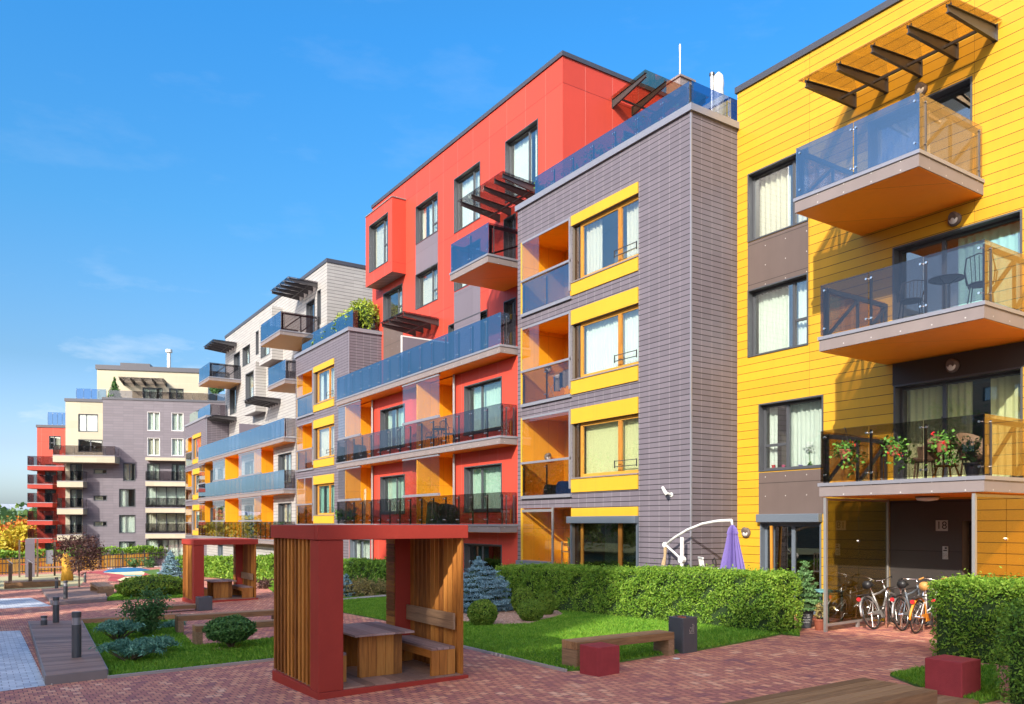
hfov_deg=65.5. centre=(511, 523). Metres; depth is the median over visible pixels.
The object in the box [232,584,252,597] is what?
gazebo bench
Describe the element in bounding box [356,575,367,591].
garden shrub
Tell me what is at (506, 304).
window
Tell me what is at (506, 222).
window
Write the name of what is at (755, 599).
hedge
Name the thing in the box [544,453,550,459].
wall lamp
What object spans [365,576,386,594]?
garden shrub
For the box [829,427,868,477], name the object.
hanging basket
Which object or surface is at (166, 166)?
sky
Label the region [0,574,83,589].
play surface
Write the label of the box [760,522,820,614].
window
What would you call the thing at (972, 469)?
plant pot
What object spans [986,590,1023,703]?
hedge
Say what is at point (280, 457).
window
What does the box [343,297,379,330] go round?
shrub
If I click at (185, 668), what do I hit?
kerb
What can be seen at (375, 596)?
kerb
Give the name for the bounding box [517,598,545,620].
box ball
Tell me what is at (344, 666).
gazebo bench
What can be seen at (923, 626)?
bike rack
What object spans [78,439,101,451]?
window
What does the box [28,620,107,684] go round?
timber deck
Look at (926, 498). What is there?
ceiling lamp
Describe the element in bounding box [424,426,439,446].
bistro chair
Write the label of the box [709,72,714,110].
flue
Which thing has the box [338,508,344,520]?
balcony plant
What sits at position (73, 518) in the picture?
window
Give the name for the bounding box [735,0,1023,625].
apartment building
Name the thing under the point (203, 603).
litter bin
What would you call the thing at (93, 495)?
window
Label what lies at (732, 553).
cantilever parasol
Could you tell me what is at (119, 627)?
juniper
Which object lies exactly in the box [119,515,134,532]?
window
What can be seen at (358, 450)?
covered furniture
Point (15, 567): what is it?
board fence
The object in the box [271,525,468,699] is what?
gazebo
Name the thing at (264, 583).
garden shrub
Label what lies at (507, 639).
grass
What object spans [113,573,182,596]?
hedge
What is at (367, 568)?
hedge
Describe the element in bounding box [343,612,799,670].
lawn
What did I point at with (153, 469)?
window
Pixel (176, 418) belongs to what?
window
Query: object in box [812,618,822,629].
plant pot
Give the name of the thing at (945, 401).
window
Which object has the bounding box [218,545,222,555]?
window
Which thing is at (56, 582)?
bollard light
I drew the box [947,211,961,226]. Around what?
wall lamp
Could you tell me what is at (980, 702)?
lawn
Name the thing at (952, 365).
wall lamp
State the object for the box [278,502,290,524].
window
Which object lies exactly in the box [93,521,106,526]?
window
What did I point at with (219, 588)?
picnic table
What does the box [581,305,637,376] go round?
window
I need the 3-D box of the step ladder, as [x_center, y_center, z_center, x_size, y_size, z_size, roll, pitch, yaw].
[-6.848,-0.790,37.034,0.148,1.629,0.951,0,0,-5]
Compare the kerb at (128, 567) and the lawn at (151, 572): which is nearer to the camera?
the lawn at (151, 572)
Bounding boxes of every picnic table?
[204,579,235,597]
[343,621,414,677]
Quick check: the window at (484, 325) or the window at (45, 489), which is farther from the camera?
the window at (45, 489)
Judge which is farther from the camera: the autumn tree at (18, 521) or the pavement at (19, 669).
the autumn tree at (18, 521)
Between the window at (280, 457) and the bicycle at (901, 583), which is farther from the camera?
the window at (280, 457)
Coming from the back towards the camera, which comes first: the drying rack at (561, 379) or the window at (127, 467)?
the window at (127, 467)
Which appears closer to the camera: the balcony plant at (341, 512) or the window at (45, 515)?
the balcony plant at (341, 512)
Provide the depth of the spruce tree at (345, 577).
31.00 m
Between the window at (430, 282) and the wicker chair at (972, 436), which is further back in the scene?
the window at (430, 282)
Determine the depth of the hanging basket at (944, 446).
14.45 m
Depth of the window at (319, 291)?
48.04 m
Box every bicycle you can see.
[857,575,902,628]
[890,577,928,630]
[908,577,936,633]
[930,577,951,630]
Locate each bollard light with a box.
[40,615,47,624]
[53,597,58,622]
[55,577,57,587]
[63,581,67,598]
[71,611,80,657]
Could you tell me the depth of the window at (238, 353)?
63.86 m
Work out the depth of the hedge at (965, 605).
12.57 m
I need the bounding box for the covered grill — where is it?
[426,501,439,523]
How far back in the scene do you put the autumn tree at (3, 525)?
113.23 m
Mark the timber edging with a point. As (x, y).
(101, 619)
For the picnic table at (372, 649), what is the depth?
12.44 m
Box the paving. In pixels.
[0,567,1009,703]
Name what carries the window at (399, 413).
in the apartment building at (442, 253)
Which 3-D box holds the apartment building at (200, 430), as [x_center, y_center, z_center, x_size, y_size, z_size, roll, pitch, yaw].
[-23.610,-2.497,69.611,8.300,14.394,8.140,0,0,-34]
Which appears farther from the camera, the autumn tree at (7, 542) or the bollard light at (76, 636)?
the autumn tree at (7, 542)
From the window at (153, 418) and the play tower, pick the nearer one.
the play tower
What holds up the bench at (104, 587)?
on the timber deck at (79, 595)
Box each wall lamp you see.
[544,366,550,372]
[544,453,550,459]
[741,527,750,537]
[915,82,927,96]
[946,358,959,372]
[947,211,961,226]
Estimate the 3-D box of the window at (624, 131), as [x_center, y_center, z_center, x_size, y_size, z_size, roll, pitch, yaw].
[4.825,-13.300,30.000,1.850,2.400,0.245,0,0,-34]
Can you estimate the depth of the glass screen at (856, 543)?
17.09 m
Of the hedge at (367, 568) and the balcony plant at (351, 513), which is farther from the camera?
the balcony plant at (351, 513)
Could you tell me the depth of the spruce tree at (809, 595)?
17.21 m
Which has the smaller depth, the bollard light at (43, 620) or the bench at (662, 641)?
the bench at (662, 641)
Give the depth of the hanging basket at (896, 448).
15.21 m
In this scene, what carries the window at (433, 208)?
in the apartment building at (442, 253)
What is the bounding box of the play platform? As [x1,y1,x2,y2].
[4,560,60,588]
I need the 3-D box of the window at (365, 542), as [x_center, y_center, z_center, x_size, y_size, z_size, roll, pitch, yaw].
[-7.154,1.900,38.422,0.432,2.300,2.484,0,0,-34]
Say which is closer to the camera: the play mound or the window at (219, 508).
the window at (219, 508)
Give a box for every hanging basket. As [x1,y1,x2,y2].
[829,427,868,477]
[878,422,920,473]
[926,417,972,468]
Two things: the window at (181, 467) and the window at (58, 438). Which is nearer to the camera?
the window at (181, 467)
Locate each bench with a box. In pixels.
[90,582,113,595]
[163,604,195,609]
[175,609,273,632]
[192,619,273,644]
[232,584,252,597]
[343,652,345,681]
[402,635,454,675]
[562,630,673,667]
[721,677,936,703]
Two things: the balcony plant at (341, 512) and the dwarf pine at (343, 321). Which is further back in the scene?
the dwarf pine at (343, 321)
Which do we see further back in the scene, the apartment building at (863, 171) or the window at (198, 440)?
the window at (198, 440)
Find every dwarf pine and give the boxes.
[310,334,322,346]
[320,324,335,339]
[330,309,351,333]
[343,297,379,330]
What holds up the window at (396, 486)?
in the apartment building at (442, 253)
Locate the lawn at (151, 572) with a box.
[143,569,159,574]
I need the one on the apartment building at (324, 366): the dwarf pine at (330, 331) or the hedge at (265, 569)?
the dwarf pine at (330, 331)
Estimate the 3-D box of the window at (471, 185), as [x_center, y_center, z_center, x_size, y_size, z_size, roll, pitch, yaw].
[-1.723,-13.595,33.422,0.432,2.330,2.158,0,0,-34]
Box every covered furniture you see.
[336,447,344,462]
[355,444,366,459]
[437,503,457,523]
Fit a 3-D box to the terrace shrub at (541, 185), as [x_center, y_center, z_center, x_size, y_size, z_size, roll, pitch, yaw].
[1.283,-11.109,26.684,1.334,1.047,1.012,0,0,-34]
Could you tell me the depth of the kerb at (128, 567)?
88.49 m
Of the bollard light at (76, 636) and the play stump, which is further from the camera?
the play stump
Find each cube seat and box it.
[580,642,619,676]
[925,654,980,697]
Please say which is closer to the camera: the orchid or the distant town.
the orchid
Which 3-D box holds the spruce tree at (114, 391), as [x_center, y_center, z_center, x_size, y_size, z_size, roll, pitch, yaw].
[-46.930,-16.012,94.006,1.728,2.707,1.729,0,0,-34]
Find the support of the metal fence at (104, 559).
on the paving
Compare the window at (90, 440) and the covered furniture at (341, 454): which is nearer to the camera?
the covered furniture at (341, 454)
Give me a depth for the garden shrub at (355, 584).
30.93 m
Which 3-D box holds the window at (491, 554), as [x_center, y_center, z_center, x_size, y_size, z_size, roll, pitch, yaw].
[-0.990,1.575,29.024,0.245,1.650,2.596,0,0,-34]
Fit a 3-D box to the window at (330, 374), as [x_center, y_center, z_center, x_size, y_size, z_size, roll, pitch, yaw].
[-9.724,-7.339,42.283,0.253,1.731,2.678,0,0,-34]
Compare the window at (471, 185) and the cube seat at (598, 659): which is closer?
the cube seat at (598, 659)
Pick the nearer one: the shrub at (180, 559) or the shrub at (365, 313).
the shrub at (365, 313)
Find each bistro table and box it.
[432,428,447,445]
[928,273,964,308]
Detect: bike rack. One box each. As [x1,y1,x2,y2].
[885,586,901,627]
[922,588,929,630]
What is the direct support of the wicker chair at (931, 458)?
on the apartment building at (863, 171)
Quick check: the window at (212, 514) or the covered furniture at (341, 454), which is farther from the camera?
the window at (212, 514)
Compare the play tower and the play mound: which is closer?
the play tower
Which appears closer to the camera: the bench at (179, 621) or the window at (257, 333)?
the bench at (179, 621)
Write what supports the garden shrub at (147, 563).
on the paving
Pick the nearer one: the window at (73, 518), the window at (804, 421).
the window at (804, 421)
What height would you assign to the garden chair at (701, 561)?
0.948 m
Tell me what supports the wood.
on the ground
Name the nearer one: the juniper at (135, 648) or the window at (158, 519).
the juniper at (135, 648)
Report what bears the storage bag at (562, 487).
on the apartment building at (627, 283)
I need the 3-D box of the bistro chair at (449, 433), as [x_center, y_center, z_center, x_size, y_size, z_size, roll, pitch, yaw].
[-2.457,-3.425,30.325,0.523,0.945,0.524,0,0,-44]
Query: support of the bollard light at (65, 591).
on the timber deck at (79, 595)
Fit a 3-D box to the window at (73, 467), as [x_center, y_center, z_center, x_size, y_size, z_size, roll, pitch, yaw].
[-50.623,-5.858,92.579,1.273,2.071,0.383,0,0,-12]
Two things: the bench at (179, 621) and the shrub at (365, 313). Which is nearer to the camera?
the bench at (179, 621)
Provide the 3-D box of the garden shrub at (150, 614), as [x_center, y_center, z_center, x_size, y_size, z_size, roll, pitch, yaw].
[-9.112,2.160,19.731,1.397,1.367,1.300,0,0,-34]
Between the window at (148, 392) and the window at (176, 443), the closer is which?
the window at (176, 443)
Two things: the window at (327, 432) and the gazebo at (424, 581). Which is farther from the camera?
the window at (327, 432)
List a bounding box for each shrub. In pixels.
[115,584,174,634]
[123,557,141,567]
[140,558,157,567]
[174,555,182,574]
[256,577,273,588]
[343,578,367,596]
[346,577,384,596]
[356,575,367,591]
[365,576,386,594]
[534,179,553,190]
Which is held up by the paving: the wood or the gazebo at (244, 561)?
the gazebo at (244, 561)
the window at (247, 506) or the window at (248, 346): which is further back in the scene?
the window at (248, 346)
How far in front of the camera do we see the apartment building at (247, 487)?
53.23 m
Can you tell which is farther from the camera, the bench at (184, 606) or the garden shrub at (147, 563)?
the garden shrub at (147, 563)
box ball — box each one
[466,598,498,624]
[510,586,534,611]
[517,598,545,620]
[538,590,555,614]
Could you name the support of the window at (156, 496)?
in the apartment building at (123, 460)
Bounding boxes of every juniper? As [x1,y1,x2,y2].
[88,636,169,660]
[92,617,145,639]
[135,634,182,653]
[156,619,186,627]
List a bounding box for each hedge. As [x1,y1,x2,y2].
[0,545,167,562]
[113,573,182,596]
[204,554,258,579]
[256,552,273,582]
[343,557,386,592]
[495,558,804,632]
[926,558,1023,665]
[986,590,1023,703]
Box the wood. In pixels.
[0,502,36,526]
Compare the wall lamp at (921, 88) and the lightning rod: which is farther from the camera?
the lightning rod
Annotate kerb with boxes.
[73,566,161,569]
[107,658,273,678]
[343,595,385,599]
[463,645,566,671]
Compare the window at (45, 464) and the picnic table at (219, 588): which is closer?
the picnic table at (219, 588)
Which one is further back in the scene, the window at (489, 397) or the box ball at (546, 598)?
the window at (489, 397)
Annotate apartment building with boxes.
[27,413,64,566]
[53,349,224,566]
[184,404,228,555]
[198,258,371,555]
[294,310,381,558]
[336,50,705,576]
[515,84,738,574]
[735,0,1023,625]
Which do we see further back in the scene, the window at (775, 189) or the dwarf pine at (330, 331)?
the dwarf pine at (330, 331)
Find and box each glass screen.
[823,498,889,631]
[972,493,1023,576]
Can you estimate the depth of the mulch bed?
21.16 m
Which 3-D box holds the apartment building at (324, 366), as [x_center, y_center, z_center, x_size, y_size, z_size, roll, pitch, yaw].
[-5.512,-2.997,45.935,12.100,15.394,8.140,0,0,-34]
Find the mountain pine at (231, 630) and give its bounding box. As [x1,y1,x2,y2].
[202,613,256,647]
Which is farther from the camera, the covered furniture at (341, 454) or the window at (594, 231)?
the covered furniture at (341, 454)
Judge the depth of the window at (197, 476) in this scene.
67.40 m
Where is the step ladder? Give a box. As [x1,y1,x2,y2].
[363,489,365,523]
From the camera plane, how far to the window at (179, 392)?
98.51 m
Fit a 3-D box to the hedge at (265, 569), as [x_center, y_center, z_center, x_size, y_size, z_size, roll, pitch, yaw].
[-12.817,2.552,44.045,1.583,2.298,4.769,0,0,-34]
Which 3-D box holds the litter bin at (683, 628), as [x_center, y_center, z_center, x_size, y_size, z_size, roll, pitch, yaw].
[3.125,2.026,14.559,0.370,0.678,0.379,0,0,-34]
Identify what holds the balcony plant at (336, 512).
on the apartment building at (442, 253)
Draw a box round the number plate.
[936,520,947,530]
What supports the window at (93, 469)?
in the apartment building at (123, 460)
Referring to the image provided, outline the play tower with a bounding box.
[18,539,65,576]
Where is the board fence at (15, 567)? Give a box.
[0,553,146,573]
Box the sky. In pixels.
[0,0,885,503]
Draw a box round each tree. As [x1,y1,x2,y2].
[0,520,16,534]
[0,521,36,554]
[0,530,24,557]
[3,516,36,535]
[49,532,108,586]
[107,377,121,397]
[157,550,182,578]
[209,388,224,400]
[343,574,355,596]
[463,556,513,613]
[794,561,822,611]
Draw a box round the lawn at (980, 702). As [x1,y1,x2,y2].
[890,674,999,703]
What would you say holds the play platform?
on the play surface at (74, 582)
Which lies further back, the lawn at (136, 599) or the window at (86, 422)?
the window at (86, 422)
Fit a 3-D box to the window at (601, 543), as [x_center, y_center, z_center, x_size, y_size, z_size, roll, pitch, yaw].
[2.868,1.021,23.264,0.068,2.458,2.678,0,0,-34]
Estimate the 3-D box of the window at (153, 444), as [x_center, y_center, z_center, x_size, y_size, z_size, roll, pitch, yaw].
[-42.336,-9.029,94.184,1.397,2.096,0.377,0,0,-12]
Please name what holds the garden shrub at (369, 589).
on the lawn at (675, 652)
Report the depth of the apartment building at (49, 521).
95.20 m
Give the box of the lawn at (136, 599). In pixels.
[107,597,181,600]
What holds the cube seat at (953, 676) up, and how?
on the lawn at (980, 702)
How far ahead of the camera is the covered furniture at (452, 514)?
30.28 m
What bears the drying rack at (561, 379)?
on the apartment building at (627, 283)
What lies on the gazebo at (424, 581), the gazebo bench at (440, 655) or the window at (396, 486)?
the gazebo bench at (440, 655)
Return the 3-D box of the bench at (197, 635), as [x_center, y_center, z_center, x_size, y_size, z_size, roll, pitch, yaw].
[-5.947,2.528,18.228,2.520,0.560,0.394,0,0,-34]
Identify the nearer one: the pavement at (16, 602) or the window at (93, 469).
the pavement at (16, 602)
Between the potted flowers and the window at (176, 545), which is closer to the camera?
the potted flowers
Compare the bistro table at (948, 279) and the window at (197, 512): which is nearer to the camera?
the bistro table at (948, 279)
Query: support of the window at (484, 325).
in the apartment building at (442, 253)
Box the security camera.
[661,486,672,496]
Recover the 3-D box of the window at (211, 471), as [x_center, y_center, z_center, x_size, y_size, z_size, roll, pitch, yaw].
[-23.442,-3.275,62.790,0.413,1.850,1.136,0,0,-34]
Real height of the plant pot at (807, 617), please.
0.440 m
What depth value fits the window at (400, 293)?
39.48 m
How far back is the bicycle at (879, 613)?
16.96 m
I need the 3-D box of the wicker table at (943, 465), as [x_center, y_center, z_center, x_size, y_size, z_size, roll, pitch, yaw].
[8.271,-1.182,15.163,0.660,0.696,0.653,0,0,-34]
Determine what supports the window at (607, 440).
in the apartment building at (627, 283)
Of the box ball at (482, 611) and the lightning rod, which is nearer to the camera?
the box ball at (482, 611)
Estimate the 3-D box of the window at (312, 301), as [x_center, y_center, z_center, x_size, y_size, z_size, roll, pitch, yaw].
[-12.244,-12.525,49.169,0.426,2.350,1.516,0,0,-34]
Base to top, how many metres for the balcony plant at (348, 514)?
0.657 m
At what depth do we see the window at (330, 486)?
42.44 m
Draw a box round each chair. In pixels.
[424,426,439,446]
[439,420,455,444]
[561,541,569,570]
[698,556,718,568]
[896,280,923,318]
[910,433,942,478]
[956,433,988,475]
[964,253,997,303]
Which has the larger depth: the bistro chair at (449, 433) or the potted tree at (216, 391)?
the potted tree at (216, 391)
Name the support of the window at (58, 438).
in the apartment building at (49, 521)
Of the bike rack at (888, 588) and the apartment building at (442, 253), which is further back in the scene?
the apartment building at (442, 253)
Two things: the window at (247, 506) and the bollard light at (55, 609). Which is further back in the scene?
the window at (247, 506)
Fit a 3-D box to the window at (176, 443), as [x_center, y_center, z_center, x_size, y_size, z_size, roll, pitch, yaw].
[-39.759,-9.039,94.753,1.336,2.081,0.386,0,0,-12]
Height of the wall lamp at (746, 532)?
0.286 m
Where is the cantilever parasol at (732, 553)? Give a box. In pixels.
[661,519,744,568]
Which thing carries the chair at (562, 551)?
on the apartment building at (627, 283)
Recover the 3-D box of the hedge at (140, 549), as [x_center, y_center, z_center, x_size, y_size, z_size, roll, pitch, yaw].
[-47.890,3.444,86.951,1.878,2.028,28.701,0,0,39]
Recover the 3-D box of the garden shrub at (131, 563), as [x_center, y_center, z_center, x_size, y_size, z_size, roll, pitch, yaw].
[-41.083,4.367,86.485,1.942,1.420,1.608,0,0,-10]
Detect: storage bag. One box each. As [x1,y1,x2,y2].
[543,484,555,493]
[556,481,570,493]
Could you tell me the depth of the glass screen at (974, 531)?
14.07 m
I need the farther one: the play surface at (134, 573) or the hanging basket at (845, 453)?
the play surface at (134, 573)
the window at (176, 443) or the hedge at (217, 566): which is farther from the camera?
the window at (176, 443)
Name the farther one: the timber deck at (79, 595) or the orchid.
the timber deck at (79, 595)
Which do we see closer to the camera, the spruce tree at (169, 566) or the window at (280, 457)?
the window at (280, 457)
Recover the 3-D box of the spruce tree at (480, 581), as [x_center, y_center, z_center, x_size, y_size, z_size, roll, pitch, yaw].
[-0.968,1.812,23.441,2.409,1.749,2.447,0,0,-34]
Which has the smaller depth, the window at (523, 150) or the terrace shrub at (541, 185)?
the terrace shrub at (541, 185)
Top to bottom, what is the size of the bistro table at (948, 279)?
0.720 m
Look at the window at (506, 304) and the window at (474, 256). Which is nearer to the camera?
the window at (506, 304)
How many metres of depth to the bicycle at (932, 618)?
15.62 m
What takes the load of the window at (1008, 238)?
in the apartment building at (863, 171)
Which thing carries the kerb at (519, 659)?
on the paving
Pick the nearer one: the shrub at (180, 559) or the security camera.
the security camera
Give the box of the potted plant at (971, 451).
[961,436,982,461]
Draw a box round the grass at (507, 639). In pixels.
[84,583,1000,700]
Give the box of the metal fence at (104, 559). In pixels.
[0,549,174,574]
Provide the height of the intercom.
0.274 m
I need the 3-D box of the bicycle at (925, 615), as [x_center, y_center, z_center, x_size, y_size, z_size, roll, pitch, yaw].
[8.468,1.668,16.174,1.836,1.067,0.633,0,5,-42]
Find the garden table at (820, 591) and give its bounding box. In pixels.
[815,589,822,617]
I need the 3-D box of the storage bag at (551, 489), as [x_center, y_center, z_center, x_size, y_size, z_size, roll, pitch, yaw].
[1.325,-1.107,26.280,0.461,0.371,0.617,0,0,-34]
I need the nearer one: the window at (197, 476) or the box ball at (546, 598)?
the box ball at (546, 598)
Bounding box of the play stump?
[59,553,73,580]
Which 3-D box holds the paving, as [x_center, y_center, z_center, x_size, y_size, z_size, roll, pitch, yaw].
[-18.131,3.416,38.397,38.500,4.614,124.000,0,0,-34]
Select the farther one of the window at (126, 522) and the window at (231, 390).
the window at (126, 522)
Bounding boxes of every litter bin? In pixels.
[196,596,211,610]
[668,615,696,653]
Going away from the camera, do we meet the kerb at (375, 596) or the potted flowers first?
the potted flowers
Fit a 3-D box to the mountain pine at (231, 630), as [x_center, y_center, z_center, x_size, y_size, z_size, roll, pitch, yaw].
[-5.932,2.327,16.848,1.174,0.838,1.160,0,0,-34]
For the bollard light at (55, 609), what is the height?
0.850 m
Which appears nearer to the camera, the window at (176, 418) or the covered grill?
the covered grill
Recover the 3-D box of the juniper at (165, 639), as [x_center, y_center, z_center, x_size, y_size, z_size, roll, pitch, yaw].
[-7.350,2.499,16.392,1.001,0.444,1.009,0,0,-34]
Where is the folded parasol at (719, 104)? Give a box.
[713,72,724,115]
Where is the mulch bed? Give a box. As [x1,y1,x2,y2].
[463,607,561,624]
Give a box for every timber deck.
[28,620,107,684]
[42,587,106,605]
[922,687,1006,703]
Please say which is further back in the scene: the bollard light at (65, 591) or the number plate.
the bollard light at (65, 591)
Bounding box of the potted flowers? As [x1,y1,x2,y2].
[814,602,835,618]
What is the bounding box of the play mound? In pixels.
[104,568,148,571]
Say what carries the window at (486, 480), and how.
in the apartment building at (442, 253)
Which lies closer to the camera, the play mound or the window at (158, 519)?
the play mound
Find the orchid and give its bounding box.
[802,442,814,464]
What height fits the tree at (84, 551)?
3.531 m
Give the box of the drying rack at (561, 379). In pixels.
[545,369,568,395]
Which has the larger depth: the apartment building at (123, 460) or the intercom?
the apartment building at (123, 460)
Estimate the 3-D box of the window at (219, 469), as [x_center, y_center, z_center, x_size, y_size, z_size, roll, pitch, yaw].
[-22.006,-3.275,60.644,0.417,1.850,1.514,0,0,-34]
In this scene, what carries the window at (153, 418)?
in the apartment building at (123, 460)
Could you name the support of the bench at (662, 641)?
on the lawn at (675, 652)
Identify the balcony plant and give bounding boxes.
[334,509,340,520]
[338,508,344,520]
[344,508,350,520]
[348,507,357,519]
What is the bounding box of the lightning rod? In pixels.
[679,44,680,73]
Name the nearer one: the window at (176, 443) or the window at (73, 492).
the window at (73, 492)
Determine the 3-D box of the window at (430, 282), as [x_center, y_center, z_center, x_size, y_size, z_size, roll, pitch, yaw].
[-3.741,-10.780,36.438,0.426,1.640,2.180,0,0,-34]
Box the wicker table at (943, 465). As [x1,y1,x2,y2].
[927,441,965,477]
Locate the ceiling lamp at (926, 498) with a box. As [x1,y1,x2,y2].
[915,496,939,500]
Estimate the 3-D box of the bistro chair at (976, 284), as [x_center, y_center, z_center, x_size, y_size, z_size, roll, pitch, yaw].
[8.478,-4.355,14.408,0.524,0.945,0.523,0,0,36]
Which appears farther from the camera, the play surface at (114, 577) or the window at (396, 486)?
the play surface at (114, 577)
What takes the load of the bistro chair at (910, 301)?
on the apartment building at (863, 171)
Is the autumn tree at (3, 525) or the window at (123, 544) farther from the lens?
the autumn tree at (3, 525)
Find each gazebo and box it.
[182,538,258,603]
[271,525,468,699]
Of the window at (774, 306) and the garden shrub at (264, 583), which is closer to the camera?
the window at (774, 306)
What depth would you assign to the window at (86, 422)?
92.93 m
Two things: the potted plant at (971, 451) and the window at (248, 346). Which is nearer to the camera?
the potted plant at (971, 451)
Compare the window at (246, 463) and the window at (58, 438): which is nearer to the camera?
the window at (246, 463)
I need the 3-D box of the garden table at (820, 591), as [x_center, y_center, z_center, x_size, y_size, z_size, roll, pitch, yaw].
[7.168,1.899,18.256,0.600,0.730,0.600,0,0,-34]
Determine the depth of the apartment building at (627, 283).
22.28 m
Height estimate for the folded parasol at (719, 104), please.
2.203 m
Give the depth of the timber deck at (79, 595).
36.24 m
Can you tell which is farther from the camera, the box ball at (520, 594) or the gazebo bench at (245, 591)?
the gazebo bench at (245, 591)
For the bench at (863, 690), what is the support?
on the paving
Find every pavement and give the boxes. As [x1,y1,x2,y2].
[0,598,50,608]
[0,631,45,690]
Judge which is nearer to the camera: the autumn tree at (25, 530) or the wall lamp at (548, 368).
the wall lamp at (548, 368)
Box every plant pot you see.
[797,608,814,627]
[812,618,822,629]
[963,462,981,475]
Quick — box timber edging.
[81,613,180,623]
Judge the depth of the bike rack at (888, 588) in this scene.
16.85 m
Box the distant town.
[1,504,36,509]
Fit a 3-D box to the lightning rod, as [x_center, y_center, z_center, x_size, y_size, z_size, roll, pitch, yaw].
[7.086,-19.380,33.594,0.092,1.687,0.092,0,0,-11]
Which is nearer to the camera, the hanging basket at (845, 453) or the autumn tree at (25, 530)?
the hanging basket at (845, 453)
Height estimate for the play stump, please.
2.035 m
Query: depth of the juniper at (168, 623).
21.27 m
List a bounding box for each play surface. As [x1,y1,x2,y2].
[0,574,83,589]
[82,570,148,581]
[104,571,144,574]
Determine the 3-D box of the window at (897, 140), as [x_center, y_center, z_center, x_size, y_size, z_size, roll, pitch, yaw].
[8.992,-8.075,17.425,0.480,2.209,2.301,0,0,-34]
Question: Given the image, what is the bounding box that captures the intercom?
[942,546,947,558]
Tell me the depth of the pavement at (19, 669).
15.66 m
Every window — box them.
[45,464,55,481]
[45,489,55,502]
[45,515,55,532]
[49,436,60,449]
[70,464,81,480]
[70,489,81,506]
[70,515,81,532]
[78,414,97,431]
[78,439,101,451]
[93,469,106,473]
[93,495,106,500]
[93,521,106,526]
[119,489,134,506]
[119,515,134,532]
[119,541,134,552]
[123,463,134,480]
[142,387,161,398]
[146,486,184,505]
[146,513,184,531]
[146,539,182,558]
[147,412,159,430]
[147,438,159,455]
[147,463,159,480]
[169,388,182,398]
[171,413,182,430]
[171,438,182,455]
[171,464,184,480]
[195,437,200,457]
[195,473,200,493]
[195,510,200,529]
[210,470,214,482]
[210,508,214,530]
[218,467,222,479]
[218,507,222,531]
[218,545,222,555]
[230,386,235,414]
[234,351,239,378]
[242,344,249,366]
[245,461,252,474]
[245,505,252,532]
[256,330,258,354]
[278,452,290,484]
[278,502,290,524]
[306,298,314,333]
[317,289,320,324]
[318,365,333,402]
[318,424,333,458]
[318,483,333,514]
[350,539,369,558]
[379,403,404,450]
[379,474,404,513]
[383,283,402,322]
[415,191,437,244]
[415,262,437,309]
[448,309,486,360]
[454,161,479,233]
[454,238,479,291]
[463,376,501,435]
[463,463,501,512]
[464,543,501,576]
[503,213,515,258]
[503,297,515,345]
[505,118,537,202]
[581,196,637,277]
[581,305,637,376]
[581,414,637,476]
[581,523,635,567]
[623,130,635,141]
[747,147,807,242]
[747,272,807,357]
[758,394,822,471]
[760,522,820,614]
[868,76,971,172]
[892,209,1021,320]
[893,366,1022,479]
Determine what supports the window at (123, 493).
in the apartment building at (123, 460)

